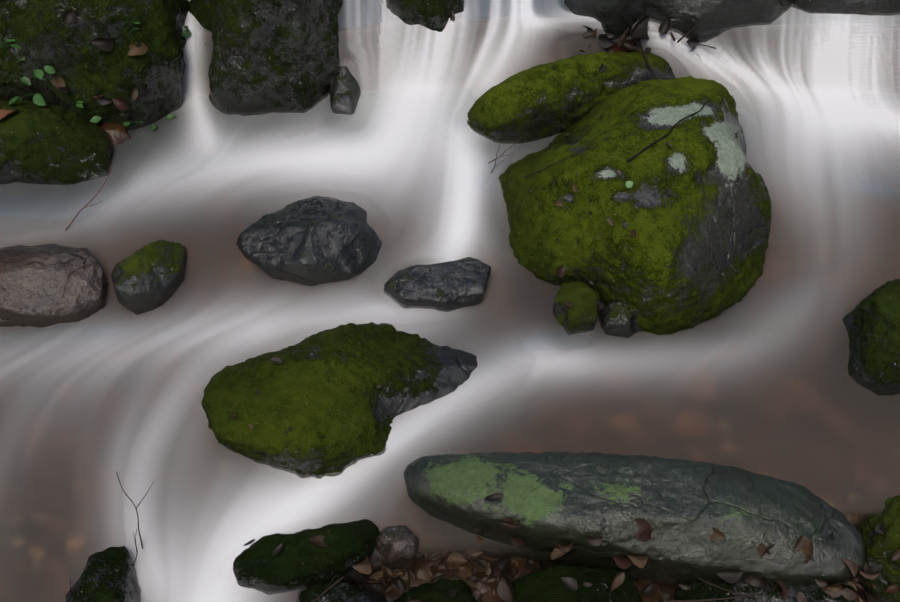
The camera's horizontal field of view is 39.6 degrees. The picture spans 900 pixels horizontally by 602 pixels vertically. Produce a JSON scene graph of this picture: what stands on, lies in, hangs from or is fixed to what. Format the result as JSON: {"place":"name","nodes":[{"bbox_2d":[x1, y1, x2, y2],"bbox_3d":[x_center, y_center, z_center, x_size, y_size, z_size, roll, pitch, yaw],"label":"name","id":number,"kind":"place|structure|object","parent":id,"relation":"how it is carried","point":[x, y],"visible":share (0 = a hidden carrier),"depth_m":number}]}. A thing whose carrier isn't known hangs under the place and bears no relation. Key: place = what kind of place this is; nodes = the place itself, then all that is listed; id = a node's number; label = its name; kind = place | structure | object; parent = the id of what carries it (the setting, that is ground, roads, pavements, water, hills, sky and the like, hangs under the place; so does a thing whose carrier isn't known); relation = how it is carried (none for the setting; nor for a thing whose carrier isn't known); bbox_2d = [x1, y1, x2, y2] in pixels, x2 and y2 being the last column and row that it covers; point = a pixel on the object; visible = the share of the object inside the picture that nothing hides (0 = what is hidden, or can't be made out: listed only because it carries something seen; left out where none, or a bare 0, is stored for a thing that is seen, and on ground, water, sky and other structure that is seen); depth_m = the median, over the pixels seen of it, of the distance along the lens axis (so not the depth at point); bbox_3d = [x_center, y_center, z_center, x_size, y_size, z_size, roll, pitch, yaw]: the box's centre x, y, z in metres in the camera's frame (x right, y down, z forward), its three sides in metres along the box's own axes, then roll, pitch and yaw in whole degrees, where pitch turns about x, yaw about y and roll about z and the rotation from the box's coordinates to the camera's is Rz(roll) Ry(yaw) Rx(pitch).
{"place":"outdoors","nodes":[
{"label":"outdoors","id":0,"kind":"place"},
{"bbox_2d":[0,0,899,601],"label":"water","id":1,"kind":"structure","parent":0,"point":[758,380],"depth_m":2.09},
{"bbox_2d":[599,299,641,337],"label":"rock","id":2,"kind":"object","parent":1,"relation":"in","point":[618,317],"visible":0.81,"depth_m":2.06},
{"bbox_2d":[4,0,899,601],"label":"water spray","id":3,"kind":"object","parent":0,"point":[414,256],"visible":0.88,"depth_m":2.20},
{"bbox_2d":[295,513,868,601],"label":"stream bed","id":4,"kind":"object","parent":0,"point":[424,574],"depth_m":1.91},
{"bbox_2d":[0,243,107,327],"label":"rock","id":5,"kind":"object","parent":4,"relation":"on","point":[45,285],"visible":0.92,"depth_m":2.07},
{"bbox_2d":[0,100,112,184],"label":"rock","id":6,"kind":"object","parent":4,"relation":"on","point":[52,144],"visible":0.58,"depth_m":2.24},
{"bbox_2d":[0,0,189,130],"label":"mossy rock","id":7,"kind":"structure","parent":4,"relation":"on","point":[41,33],"depth_m":2.25},
{"bbox_2d":[65,546,140,601],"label":"rock","id":8,"kind":"object","parent":4,"relation":"on","point":[109,574],"visible":0.96,"depth_m":1.75},
{"bbox_2d":[0,16,205,129],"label":"plants","id":9,"kind":"object","parent":4,"relation":"on","point":[38,99],"visible":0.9,"depth_m":2.28},
{"bbox_2d":[111,240,186,314],"bbox_3d":[-0.508,-0.036,2.112,0.118,0.101,0.127,-1,47,-1],"label":"mossy rock","id":10,"kind":"object","parent":4,"relation":"on","point":[148,277],"visible":0.96,"depth_m":2.08},
{"bbox_2d":[188,0,342,115],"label":"mossy boulder","id":11,"kind":"object","parent":4,"relation":"on","point":[275,56],"visible":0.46,"depth_m":2.31},
{"bbox_2d":[233,519,379,601],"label":"mossy rock","id":12,"kind":"object","parent":4,"relation":"on","point":[299,560],"visible":0.85,"depth_m":1.79},
{"bbox_2d":[236,196,381,285],"bbox_3d":[-0.237,-0.099,2.150,0.264,0.113,0.167,-1,47,-1],"label":"dark rock","id":13,"kind":"object","parent":4,"relation":"on","point":[313,240],"visible":0.98,"depth_m":2.11},
{"bbox_2d":[201,322,477,478],"bbox_3d":[-0.134,0.146,2.025,0.515,0.203,0.283,-23,51,-20],"label":"mossy rock","id":14,"kind":"object","parent":4,"relation":"on","point":[346,409],"visible":0.79,"depth_m":1.93},
{"bbox_2d":[297,580,386,601],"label":"rock","id":15,"kind":"object","parent":4,"relation":"on","point":[341,591],"visible":0.94,"depth_m":1.79},
{"bbox_2d":[329,66,360,114],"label":"small rock","id":16,"kind":"object","parent":4,"relation":"on","point":[344,91],"visible":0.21,"depth_m":2.37},
{"bbox_2d":[375,525,419,569],"bbox_3d":[-0.079,0.368,1.853,0.068,0.067,0.058,-1,47,-1],"label":"rock","id":17,"kind":"object","parent":4,"relation":"on","point":[400,543],"visible":0.85,"depth_m":1.83},
{"bbox_2d":[386,0,463,31],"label":"mossy rock","id":18,"kind":"object","parent":4,"relation":"on","point":[433,15],"visible":0.29,"depth_m":2.35},
{"bbox_2d":[393,578,476,601],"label":"rock","id":19,"kind":"object","parent":4,"relation":"on","point":[436,591],"visible":0.98,"depth_m":1.79},
{"bbox_2d":[384,257,490,311],"bbox_3d":[-0.021,-0.019,2.129,0.184,0.087,0.103,-1,47,-1],"label":"dark rock","id":20,"kind":"object","parent":4,"relation":"on","point":[449,286],"visible":0.92,"depth_m":2.10},
{"bbox_2d":[0,9,899,601],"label":"leaf litter","id":21,"kind":"object","parent":4,"relation":"on","point":[498,565],"visible":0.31,"depth_m":1.89},
{"bbox_2d":[65,26,855,601],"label":"twigs","id":22,"kind":"object","parent":4,"relation":"on","point":[621,38],"visible":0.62,"depth_m":1.91},
{"bbox_2d":[467,50,675,143],"bbox_3d":[0.240,-0.377,2.380,0.439,0.188,0.126,-16,49,-14],"label":"ridge rock","id":23,"kind":"object","parent":4,"relation":"on","point":[540,101],"visible":0.58,"depth_m":2.31},
{"bbox_2d":[553,282,599,334],"bbox_3d":[0.213,0.016,2.111,0.082,0.099,0.106,-15,49,-13],"label":"rock","id":24,"kind":"object","parent":4,"relation":"on","point":[580,315],"visible":0.77,"depth_m":2.07},
{"bbox_2d":[511,564,642,601],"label":"rock","id":25,"kind":"object","parent":4,"relation":"on","point":[545,584],"visible":0.9,"depth_m":1.80},
{"bbox_2d":[564,0,646,38],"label":"rock","id":26,"kind":"object","parent":4,"relation":"on","point":[617,18],"visible":0.12,"depth_m":2.35},
{"bbox_2d":[498,76,771,334],"bbox_3d":[0.325,-0.176,2.206,0.484,0.285,0.535,-1,47,-1],"label":"boulder","id":27,"kind":"object","parent":4,"relation":"on","point":[718,274],"visible":0.85,"depth_m":2.10},
{"bbox_2d":[404,452,865,585],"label":"slab","id":28,"kind":"structure","parent":4,"relation":"on","point":[548,501],"depth_m":1.81},
{"bbox_2d":[646,0,791,43],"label":"rock","id":29,"kind":"object","parent":4,"relation":"on","point":[710,19],"visible":0.38,"depth_m":2.35},
{"bbox_2d":[673,580,854,601],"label":"rock","id":30,"kind":"object","parent":4,"relation":"on","point":[700,590],"visible":0.38,"depth_m":1.79},
{"bbox_2d":[791,0,899,15],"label":"rock","id":31,"kind":"object","parent":4,"relation":"on","point":[875,7],"visible":0.23,"depth_m":2.37},
{"bbox_2d":[843,279,899,395],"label":"edge rock","id":32,"kind":"object","parent":4,"relation":"on","point":[871,321],"visible":0.85,"depth_m":2.01},
{"bbox_2d":[857,495,899,601],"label":"rock","id":33,"kind":"object","parent":4,"relation":"on","point":[881,550],"visible":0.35,"depth_m":1.86},
{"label":"pebbles","id":34,"kind":"object","parent":4,"relation":"on","visible":0},
{"bbox_2d":[98,123,130,145],"bbox_3d":[-0.632,-0.301,2.341,0.077,0.062,0.058,-1,47,-1],"label":"dead leaf","id":35,"kind":"object","parent":34,"relation":"on","point":[118,134],"visible":0.44,"depth_m":2.32}
]}

